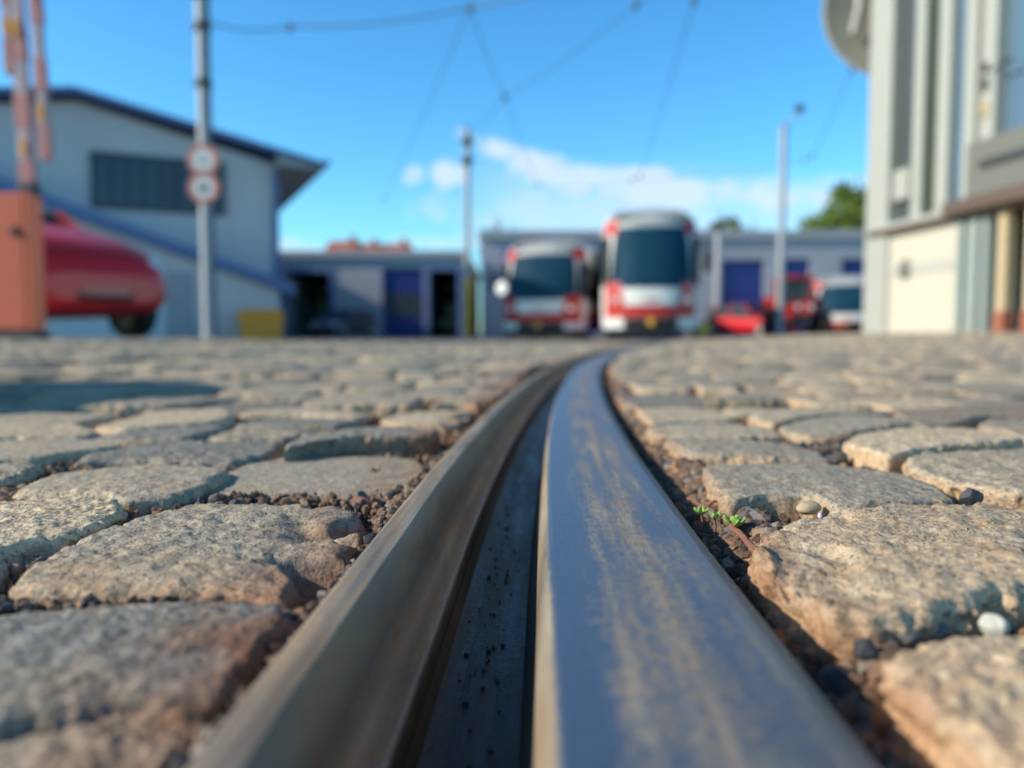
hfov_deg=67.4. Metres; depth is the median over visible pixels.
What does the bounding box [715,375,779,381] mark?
granite sett
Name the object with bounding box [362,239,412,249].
house
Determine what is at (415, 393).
granite sett
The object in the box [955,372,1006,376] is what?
granite sett
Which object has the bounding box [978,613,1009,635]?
pebble
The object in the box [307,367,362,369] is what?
granite sett
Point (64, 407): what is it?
granite sett
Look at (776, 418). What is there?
granite sett
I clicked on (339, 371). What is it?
granite sett
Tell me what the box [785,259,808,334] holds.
door
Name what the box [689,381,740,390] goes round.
granite sett
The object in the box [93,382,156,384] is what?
granite sett
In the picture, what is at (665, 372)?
granite sett
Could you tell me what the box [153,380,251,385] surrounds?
granite sett
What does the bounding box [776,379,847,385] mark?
granite sett
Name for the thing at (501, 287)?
signal disc
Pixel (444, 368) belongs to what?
granite sett
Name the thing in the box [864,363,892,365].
granite sett
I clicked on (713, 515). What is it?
succulent
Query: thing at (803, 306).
tractor
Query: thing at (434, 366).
granite sett
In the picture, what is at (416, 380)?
granite sett
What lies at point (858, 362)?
granite sett
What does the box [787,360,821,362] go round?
granite sett
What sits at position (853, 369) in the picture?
granite sett
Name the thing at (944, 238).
building
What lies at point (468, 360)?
granite sett
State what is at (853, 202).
tree
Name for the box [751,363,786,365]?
granite sett
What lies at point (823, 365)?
granite sett
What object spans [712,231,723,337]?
catenary pole
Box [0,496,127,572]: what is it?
granite sett
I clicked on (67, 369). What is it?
granite sett
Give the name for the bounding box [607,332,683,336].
door
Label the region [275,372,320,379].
granite sett
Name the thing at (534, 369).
granite sett
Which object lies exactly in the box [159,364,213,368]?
granite sett
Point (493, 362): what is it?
granite sett
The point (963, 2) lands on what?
window
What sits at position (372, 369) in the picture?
granite sett
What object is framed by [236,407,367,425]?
granite sett
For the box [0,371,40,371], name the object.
granite sett
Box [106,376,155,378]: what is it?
granite sett
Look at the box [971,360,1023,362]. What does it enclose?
granite sett
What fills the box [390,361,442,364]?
granite sett
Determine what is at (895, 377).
granite sett
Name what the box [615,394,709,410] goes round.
granite sett
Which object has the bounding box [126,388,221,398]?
granite sett
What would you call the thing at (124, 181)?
window
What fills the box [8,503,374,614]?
granite sett
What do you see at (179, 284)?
door
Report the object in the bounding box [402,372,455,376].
granite sett
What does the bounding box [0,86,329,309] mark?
depot hall
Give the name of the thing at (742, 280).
door
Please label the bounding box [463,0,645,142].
overhead wire
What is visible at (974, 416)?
granite sett
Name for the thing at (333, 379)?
granite sett
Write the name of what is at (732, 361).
granite sett
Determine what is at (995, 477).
granite sett
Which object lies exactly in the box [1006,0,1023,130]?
window
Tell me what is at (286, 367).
granite sett
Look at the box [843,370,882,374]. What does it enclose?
granite sett
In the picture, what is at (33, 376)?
granite sett
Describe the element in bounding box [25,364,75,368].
granite sett
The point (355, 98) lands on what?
sky
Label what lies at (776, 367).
granite sett
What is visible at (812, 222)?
tree
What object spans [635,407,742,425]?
granite sett
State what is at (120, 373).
granite sett
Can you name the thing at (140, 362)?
granite sett
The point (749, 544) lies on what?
root
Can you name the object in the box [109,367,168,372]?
granite sett
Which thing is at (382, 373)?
granite sett
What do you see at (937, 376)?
granite sett
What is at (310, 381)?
granite sett
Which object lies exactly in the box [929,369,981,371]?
granite sett
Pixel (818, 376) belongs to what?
granite sett
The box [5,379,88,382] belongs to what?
granite sett
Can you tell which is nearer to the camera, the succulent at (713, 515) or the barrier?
the succulent at (713, 515)
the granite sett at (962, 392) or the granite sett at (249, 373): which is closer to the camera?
the granite sett at (962, 392)
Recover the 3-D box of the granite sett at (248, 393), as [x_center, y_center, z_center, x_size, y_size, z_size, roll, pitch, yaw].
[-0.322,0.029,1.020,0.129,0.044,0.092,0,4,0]
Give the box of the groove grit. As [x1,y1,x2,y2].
[428,431,542,767]
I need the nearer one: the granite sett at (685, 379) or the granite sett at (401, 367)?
the granite sett at (685, 379)
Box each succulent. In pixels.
[694,506,708,528]
[709,510,720,535]
[723,514,745,535]
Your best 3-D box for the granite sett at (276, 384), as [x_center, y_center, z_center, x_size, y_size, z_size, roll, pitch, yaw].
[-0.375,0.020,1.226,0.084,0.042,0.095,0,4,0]
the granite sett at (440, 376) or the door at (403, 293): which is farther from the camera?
the door at (403, 293)
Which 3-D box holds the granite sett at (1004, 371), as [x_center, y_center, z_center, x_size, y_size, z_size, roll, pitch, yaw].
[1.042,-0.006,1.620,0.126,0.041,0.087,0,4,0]
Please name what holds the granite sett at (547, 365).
on the ground
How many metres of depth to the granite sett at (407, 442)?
0.55 m
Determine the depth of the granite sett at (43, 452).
0.51 m
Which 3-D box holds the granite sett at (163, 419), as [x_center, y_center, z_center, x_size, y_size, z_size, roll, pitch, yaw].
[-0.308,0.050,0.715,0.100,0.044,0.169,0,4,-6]
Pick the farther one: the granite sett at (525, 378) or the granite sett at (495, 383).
the granite sett at (525, 378)
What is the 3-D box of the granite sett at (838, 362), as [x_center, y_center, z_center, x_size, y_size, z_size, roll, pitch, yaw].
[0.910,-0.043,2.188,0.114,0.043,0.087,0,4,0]
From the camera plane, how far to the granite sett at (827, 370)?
1.67 m
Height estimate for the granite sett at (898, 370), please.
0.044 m
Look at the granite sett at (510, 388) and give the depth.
1.11 m
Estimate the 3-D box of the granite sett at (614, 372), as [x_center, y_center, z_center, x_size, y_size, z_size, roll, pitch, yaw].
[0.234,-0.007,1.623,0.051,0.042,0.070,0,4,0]
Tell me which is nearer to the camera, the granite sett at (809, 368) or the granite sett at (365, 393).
the granite sett at (365, 393)
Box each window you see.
[90,150,225,215]
[895,0,916,221]
[926,0,940,213]
[954,0,966,200]
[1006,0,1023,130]
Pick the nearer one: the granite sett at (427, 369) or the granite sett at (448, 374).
the granite sett at (448, 374)
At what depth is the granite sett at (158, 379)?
1.29 m
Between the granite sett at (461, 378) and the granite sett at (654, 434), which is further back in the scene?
the granite sett at (461, 378)
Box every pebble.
[796,500,821,514]
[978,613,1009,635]
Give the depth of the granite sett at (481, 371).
1.58 m
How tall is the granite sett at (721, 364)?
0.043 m
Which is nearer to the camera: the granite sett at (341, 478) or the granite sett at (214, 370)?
the granite sett at (341, 478)
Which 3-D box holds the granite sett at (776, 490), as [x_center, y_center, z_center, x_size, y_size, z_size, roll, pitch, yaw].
[0.160,0.069,0.408,0.122,0.043,0.136,0,4,0]
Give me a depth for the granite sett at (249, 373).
1.48 m
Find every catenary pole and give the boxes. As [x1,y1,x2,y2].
[192,0,220,338]
[461,126,474,338]
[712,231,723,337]
[776,104,804,335]
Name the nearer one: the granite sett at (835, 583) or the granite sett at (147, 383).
the granite sett at (835, 583)
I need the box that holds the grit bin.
[236,309,284,339]
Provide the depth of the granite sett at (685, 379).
1.26 m
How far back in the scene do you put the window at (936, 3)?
7.19 m
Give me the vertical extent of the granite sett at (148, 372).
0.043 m
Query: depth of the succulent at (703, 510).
0.35 m
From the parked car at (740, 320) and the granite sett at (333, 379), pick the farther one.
the parked car at (740, 320)
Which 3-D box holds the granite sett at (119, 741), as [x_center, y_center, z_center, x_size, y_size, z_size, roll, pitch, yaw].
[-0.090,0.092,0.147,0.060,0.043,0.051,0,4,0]
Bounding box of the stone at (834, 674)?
[816,664,858,684]
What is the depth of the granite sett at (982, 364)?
1.98 m
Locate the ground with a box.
[282,335,737,446]
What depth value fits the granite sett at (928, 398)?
0.99 m
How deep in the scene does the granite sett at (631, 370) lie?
1.68 m
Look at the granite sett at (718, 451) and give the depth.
0.51 m
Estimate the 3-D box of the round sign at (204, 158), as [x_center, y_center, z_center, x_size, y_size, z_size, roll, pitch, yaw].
[-5.876,-4.261,14.606,0.610,0.610,0.028,0,4,-1]
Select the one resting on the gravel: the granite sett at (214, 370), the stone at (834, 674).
the stone at (834, 674)
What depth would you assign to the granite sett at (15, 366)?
1.80 m
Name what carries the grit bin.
on the ground
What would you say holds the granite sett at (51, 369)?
on the ground
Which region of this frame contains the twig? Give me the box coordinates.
[369,464,380,472]
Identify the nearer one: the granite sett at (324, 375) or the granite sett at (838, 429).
the granite sett at (838, 429)
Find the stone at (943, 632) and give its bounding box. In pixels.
[931,622,950,640]
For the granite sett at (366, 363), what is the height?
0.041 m
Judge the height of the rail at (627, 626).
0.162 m
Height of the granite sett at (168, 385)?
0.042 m
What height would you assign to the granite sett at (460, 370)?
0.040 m
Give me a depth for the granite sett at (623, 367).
1.78 m
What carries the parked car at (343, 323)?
on the ground
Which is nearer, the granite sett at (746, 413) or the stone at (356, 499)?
the stone at (356, 499)
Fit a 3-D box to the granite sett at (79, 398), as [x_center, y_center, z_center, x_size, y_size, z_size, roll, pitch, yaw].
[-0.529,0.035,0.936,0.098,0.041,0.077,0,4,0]
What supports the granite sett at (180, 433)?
on the ground
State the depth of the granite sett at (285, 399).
0.91 m
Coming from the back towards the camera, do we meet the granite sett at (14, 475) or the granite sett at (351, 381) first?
the granite sett at (351, 381)
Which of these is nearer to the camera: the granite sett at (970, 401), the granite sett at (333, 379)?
the granite sett at (970, 401)
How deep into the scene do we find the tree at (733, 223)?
59.02 m
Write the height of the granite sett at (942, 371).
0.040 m
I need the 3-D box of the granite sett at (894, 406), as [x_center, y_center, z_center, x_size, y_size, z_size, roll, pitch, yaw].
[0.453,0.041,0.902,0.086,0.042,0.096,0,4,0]
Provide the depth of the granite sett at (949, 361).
2.22 m
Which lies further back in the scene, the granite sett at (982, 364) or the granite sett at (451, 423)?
the granite sett at (982, 364)
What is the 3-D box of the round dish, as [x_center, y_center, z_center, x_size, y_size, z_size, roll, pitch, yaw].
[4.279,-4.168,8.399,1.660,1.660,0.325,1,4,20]
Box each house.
[324,236,363,249]
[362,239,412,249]
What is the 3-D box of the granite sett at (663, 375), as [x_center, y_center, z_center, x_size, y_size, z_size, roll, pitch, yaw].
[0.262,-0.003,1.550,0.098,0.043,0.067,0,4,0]
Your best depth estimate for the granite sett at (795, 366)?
1.91 m
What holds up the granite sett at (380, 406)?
on the ground
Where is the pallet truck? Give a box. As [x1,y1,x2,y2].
[690,305,713,338]
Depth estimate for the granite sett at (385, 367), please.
1.77 m
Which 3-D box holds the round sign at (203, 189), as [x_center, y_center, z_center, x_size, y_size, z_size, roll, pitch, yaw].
[-5.876,-3.746,14.639,0.610,0.610,0.028,0,4,-1]
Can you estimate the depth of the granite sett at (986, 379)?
1.33 m
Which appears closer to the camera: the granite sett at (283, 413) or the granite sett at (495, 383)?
the granite sett at (283, 413)
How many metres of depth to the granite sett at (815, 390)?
1.05 m
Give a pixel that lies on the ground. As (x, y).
(520, 339)
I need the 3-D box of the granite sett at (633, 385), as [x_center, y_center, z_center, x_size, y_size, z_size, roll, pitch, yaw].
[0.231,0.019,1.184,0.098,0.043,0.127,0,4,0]
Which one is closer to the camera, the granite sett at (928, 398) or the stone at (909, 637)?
the stone at (909, 637)
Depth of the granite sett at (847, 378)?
1.34 m
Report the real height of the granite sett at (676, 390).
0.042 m
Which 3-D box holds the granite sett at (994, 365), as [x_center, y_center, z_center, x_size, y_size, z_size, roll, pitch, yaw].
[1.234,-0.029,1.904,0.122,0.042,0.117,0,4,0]
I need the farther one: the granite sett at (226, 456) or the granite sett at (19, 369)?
the granite sett at (19, 369)
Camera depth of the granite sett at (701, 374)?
1.43 m
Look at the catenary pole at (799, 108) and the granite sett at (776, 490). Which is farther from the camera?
the catenary pole at (799, 108)
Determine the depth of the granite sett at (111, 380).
1.29 m
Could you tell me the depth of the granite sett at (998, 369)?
1.68 m
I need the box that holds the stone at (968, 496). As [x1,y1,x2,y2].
[959,487,983,505]
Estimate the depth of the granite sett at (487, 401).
0.91 m
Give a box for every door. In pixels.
[24,193,45,329]
[167,271,194,337]
[383,269,423,336]
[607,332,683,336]
[721,260,762,336]
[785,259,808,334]
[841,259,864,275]
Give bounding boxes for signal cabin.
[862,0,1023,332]
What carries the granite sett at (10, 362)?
on the ground
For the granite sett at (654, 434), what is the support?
on the ground
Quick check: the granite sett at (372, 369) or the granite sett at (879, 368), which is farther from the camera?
the granite sett at (879, 368)
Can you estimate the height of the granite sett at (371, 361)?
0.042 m
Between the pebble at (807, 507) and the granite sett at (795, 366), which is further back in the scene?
the granite sett at (795, 366)
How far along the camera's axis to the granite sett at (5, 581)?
0.26 m
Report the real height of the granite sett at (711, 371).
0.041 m
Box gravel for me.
[0,374,1023,767]
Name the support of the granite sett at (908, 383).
on the ground
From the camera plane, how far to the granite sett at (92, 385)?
1.08 m
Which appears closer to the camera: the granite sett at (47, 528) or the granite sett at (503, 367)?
the granite sett at (47, 528)
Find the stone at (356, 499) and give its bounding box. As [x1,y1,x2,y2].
[350,496,371,509]
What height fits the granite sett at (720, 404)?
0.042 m
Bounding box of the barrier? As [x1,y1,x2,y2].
[0,0,53,338]
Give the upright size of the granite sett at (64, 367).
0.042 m
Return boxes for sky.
[0,0,869,334]
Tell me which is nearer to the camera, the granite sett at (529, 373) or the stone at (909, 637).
the stone at (909, 637)
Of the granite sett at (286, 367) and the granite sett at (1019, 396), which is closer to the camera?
the granite sett at (1019, 396)
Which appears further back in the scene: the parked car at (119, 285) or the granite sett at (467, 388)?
the parked car at (119, 285)
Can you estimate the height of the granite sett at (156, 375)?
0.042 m
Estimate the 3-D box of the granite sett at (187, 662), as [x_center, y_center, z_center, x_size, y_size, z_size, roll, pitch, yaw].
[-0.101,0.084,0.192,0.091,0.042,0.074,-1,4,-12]
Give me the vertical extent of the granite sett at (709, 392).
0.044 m
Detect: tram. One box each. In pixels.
[490,240,617,338]
[592,209,711,339]
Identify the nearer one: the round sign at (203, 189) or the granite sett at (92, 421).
the granite sett at (92, 421)
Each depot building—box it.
[280,250,480,337]
[478,230,864,337]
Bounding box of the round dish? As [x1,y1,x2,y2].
[822,0,871,74]
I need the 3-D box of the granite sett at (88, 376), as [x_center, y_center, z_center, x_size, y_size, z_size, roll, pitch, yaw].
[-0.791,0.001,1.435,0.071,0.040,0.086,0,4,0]
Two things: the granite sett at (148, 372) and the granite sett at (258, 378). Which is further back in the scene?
the granite sett at (148, 372)
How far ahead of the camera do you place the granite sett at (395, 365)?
1.88 m
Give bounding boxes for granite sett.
[0,362,25,363]
[0,365,33,368]
[0,368,39,370]
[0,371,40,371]
[0,372,77,380]
[0,383,73,394]
[0,402,95,414]
[0,413,116,429]
[0,423,99,440]
[0,438,122,476]
[0,462,43,488]
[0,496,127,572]
[0,559,14,594]
[0,600,295,741]
[0,712,213,767]
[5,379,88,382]
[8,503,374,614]
[11,464,229,516]
[19,395,128,405]
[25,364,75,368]
[39,369,63,370]
[39,383,146,392]
[57,374,115,379]
[59,365,117,368]
[64,367,104,370]
[69,368,109,371]
[74,397,212,419]
[74,439,284,472]
[77,378,141,382]
[79,370,133,376]
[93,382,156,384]
[94,408,237,436]
[95,425,227,447]
[105,366,172,369]
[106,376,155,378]
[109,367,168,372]
[125,374,163,376]
[126,362,155,362]
[126,383,207,390]
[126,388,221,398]
[127,377,204,382]
[130,395,241,406]
[134,371,178,374]
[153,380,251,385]
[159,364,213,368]
[162,360,222,363]
[163,372,231,376]
[174,374,232,379]
[195,385,262,390]
[200,368,240,371]
[204,402,303,414]
[204,456,423,507]
[205,427,314,450]
[217,387,321,398]
[226,369,285,373]
[227,380,255,381]
[230,377,274,380]
[232,370,277,378]
[234,395,338,403]
[235,418,361,432]
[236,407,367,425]
[248,382,308,387]
[251,379,332,384]
[263,365,308,369]
[267,386,347,395]
[273,372,337,378]
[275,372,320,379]
[282,426,439,466]
[302,382,352,386]
[303,395,423,424]
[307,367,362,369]
[309,359,356,362]
[323,376,397,381]
[324,391,393,395]
[329,369,357,373]
[334,379,398,383]
[335,365,372,367]
[337,370,395,376]
[347,384,417,395]
[348,381,406,386]
[350,362,380,364]
[350,369,390,369]
[355,361,387,362]
[363,366,398,368]
[369,363,410,365]
[379,365,410,366]
[380,410,473,444]
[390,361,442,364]
[391,369,424,377]
[395,389,466,396]
[397,372,445,381]
[398,365,428,368]
[399,376,438,384]
[402,367,435,371]
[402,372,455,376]
[415,385,493,391]
[417,365,443,367]
[417,382,471,386]
[417,393,502,411]
[431,371,460,375]
[431,400,481,417]
[435,366,475,370]
[439,369,463,372]
[440,375,491,381]
[448,380,477,384]
[454,359,484,361]
[461,369,526,375]
[463,374,529,381]
[467,388,509,397]
[476,365,530,370]
[476,379,523,387]
[482,362,503,363]
[484,363,538,374]
[492,373,521,379]
[494,385,515,391]
[502,369,531,377]
[516,362,549,368]
[518,363,544,371]
[526,360,559,363]
[609,365,635,369]
[609,369,644,375]
[609,370,630,376]
[612,365,650,368]
[613,377,657,381]
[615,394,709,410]
[620,379,656,388]
[621,372,665,376]
[629,381,695,394]
[634,385,692,395]
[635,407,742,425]
[638,370,687,375]
[645,422,784,444]
[658,376,709,382]
[663,437,831,465]
[666,372,711,378]
[688,369,739,374]
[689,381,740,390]
[690,366,738,368]
[696,385,739,398]
[697,362,749,365]
[702,462,955,524]
[704,394,785,411]
[709,361,751,365]
[711,373,784,379]
[711,378,775,384]
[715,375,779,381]
[722,408,772,419]
[728,392,816,402]
[740,384,800,392]
[745,502,1023,659]
[746,365,792,370]
[748,406,889,429]
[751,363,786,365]
[761,364,799,368]
[769,371,828,375]
[770,362,809,362]
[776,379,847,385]
[778,414,913,444]
[783,376,822,379]
[784,374,835,378]
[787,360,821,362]
[787,397,873,409]
[790,369,844,373]
[794,368,824,368]
[797,384,853,395]
[799,363,852,368]
[803,381,868,390]
[811,361,849,363]
[817,391,901,399]
[825,360,853,362]
[827,376,892,381]
[838,369,869,369]
[842,427,1023,474]
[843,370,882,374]
[850,377,898,384]
[850,399,942,415]
[851,361,889,363]
[855,375,910,379]
[856,385,953,396]
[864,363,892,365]
[869,366,914,370]
[874,372,903,375]
[877,634,1023,767]
[882,368,927,371]
[894,404,1023,428]
[895,379,958,382]
[898,381,954,385]
[901,395,964,401]
[902,373,962,380]
[902,448,1023,508]
[915,370,976,373]
[919,365,959,366]
[920,382,1023,388]
[923,362,978,365]
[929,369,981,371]
[931,398,1023,406]
[934,361,964,361]
[945,387,1023,397]
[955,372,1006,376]
[955,376,1023,382]
[967,393,1023,399]
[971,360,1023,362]
[975,367,1022,371]
[977,372,1023,374]
[977,418,1023,439]
[978,362,1017,366]
[982,371,1020,372]
[985,364,1023,366]
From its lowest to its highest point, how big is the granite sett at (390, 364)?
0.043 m
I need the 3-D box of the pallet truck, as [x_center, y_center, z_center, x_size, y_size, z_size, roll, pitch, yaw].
[5.829,-1.890,23.441,0.740,1.078,0.420,-1,4,-17]
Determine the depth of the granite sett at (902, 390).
1.04 m
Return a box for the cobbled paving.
[0,331,1023,408]
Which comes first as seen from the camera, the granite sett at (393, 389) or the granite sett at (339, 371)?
the granite sett at (393, 389)
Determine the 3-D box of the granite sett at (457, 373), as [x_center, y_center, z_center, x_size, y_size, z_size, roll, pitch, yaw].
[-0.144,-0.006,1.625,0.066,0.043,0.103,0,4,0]
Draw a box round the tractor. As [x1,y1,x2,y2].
[761,275,832,335]
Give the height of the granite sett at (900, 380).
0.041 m
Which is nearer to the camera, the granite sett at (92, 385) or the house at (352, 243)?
the granite sett at (92, 385)
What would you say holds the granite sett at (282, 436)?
on the ground
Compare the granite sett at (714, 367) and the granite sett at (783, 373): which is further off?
the granite sett at (714, 367)
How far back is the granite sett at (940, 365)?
1.92 m
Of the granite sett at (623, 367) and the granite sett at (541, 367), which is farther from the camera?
the granite sett at (541, 367)
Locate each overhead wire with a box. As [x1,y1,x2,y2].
[206,0,517,31]
[383,13,467,200]
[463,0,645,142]
[471,13,539,186]
[639,0,696,177]
[810,66,853,158]
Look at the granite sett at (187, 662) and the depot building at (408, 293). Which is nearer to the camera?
the granite sett at (187, 662)
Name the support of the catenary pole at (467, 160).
on the ground
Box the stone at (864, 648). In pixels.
[853,638,878,658]
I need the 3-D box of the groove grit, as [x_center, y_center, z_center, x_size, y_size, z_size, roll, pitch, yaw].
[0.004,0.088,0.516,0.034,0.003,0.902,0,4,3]
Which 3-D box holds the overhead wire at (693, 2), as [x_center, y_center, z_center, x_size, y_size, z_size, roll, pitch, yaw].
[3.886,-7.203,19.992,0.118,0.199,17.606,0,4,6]
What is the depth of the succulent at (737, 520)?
0.33 m
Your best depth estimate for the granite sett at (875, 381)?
1.23 m
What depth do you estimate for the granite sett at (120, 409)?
0.81 m
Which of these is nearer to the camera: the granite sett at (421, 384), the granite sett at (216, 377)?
the granite sett at (421, 384)
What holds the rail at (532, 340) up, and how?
on the ground
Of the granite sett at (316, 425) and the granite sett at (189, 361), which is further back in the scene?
the granite sett at (189, 361)
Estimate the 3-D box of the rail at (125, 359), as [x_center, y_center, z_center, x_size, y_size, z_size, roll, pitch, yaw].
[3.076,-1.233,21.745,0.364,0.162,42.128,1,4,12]
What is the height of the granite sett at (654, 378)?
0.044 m
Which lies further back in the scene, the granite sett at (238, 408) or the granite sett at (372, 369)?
the granite sett at (372, 369)
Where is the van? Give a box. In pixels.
[813,275,863,333]
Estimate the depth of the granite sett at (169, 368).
1.79 m
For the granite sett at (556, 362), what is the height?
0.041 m
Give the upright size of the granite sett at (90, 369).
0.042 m
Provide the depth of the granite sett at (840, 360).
2.30 m
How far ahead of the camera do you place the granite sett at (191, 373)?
1.49 m
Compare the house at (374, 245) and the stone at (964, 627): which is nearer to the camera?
the stone at (964, 627)
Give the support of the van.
on the ground
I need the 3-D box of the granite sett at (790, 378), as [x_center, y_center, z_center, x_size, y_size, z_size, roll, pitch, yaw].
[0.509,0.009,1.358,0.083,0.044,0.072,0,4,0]
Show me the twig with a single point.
(374, 469)
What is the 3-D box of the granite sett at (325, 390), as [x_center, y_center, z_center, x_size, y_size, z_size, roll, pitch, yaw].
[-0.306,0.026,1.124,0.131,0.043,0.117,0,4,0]
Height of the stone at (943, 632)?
0.005 m
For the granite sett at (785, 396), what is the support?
on the ground
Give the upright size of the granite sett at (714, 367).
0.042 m
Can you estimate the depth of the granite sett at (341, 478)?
0.45 m
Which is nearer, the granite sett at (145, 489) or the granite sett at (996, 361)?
the granite sett at (145, 489)
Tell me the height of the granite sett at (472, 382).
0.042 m
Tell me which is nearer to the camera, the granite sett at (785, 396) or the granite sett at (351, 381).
the granite sett at (785, 396)
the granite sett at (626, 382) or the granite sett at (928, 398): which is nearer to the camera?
the granite sett at (928, 398)
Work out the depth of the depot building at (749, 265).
46.12 m
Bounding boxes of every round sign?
[187,144,218,175]
[188,172,219,203]
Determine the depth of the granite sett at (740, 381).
1.24 m
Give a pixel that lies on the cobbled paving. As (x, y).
(907, 348)
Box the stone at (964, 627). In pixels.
[952,619,972,634]
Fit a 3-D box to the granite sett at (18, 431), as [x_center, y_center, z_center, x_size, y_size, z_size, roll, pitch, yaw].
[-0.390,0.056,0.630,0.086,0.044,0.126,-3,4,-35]
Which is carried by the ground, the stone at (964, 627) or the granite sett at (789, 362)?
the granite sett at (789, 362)
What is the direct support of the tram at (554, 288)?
on the ground
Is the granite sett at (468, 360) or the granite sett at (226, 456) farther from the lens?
the granite sett at (468, 360)
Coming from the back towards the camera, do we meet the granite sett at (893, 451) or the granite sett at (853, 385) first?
the granite sett at (853, 385)
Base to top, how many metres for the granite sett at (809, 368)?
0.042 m
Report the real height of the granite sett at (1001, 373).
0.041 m
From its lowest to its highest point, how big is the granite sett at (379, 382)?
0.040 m
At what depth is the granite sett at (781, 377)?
1.44 m
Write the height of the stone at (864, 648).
0.006 m
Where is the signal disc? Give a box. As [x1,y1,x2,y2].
[496,281,507,340]
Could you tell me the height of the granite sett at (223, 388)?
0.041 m
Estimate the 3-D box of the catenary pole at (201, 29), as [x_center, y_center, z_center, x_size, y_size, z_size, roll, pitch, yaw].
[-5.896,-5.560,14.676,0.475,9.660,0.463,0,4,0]
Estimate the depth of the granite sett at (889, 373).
1.51 m
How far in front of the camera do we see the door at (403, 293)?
44.95 m
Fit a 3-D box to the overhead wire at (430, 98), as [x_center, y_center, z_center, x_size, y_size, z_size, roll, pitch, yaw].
[-3.160,-7.444,23.768,0.107,0.199,20.262,-1,4,-14]
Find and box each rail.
[0,338,640,365]
[187,338,878,767]
[508,338,566,341]
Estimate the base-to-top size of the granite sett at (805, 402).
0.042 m
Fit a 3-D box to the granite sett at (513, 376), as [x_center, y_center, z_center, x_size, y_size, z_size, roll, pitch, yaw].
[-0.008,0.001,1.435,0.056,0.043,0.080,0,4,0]
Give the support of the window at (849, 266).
in the depot building at (749, 265)
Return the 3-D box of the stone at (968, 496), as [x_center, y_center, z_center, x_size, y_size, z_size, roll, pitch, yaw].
[0.215,0.053,0.361,0.010,0.009,0.008,0,4,0]
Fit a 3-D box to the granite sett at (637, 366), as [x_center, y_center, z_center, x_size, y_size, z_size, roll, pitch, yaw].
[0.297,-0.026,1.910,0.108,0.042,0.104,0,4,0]
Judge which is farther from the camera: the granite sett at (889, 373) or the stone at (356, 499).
the granite sett at (889, 373)
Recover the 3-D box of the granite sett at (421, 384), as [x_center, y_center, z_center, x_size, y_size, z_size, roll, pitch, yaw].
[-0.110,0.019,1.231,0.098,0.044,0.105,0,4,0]
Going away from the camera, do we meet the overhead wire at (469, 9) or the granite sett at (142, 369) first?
the granite sett at (142, 369)
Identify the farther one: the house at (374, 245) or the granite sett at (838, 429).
the house at (374, 245)
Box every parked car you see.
[42,211,165,337]
[310,310,375,337]
[706,304,797,337]
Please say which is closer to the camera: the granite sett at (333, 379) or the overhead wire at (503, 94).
the granite sett at (333, 379)
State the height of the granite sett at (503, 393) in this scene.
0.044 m
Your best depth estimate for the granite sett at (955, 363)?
1.97 m
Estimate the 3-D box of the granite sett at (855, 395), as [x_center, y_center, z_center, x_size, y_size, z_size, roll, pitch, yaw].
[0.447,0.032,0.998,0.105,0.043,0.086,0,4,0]
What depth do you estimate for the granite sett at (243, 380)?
1.34 m
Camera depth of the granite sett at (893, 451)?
0.52 m
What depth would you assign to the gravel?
0.32 m
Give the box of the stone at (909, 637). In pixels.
[894,631,921,645]
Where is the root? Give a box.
[686,497,757,554]
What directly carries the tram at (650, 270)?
on the rail at (125, 359)
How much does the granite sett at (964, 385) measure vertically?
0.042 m
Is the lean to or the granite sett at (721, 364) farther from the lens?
the lean to
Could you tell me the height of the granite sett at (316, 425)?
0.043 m
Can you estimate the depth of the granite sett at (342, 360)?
2.23 m
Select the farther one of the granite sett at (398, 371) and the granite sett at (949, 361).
the granite sett at (949, 361)
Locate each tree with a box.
[707,209,756,229]
[796,196,863,229]
[822,173,866,229]
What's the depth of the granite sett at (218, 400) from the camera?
0.93 m
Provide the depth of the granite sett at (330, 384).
1.22 m
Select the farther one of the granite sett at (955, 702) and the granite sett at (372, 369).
the granite sett at (372, 369)
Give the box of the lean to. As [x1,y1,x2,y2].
[0,177,295,338]
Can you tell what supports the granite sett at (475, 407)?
on the ground
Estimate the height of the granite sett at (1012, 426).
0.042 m
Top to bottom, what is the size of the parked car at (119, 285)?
1.722 m
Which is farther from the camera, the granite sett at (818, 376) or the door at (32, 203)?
the door at (32, 203)
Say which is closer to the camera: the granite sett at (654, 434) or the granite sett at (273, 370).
the granite sett at (654, 434)
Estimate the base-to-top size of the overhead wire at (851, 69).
0.199 m
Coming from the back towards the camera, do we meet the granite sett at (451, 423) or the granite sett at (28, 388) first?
the granite sett at (28, 388)
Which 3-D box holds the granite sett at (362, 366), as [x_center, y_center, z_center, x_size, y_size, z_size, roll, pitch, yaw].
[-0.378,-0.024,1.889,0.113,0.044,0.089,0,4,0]

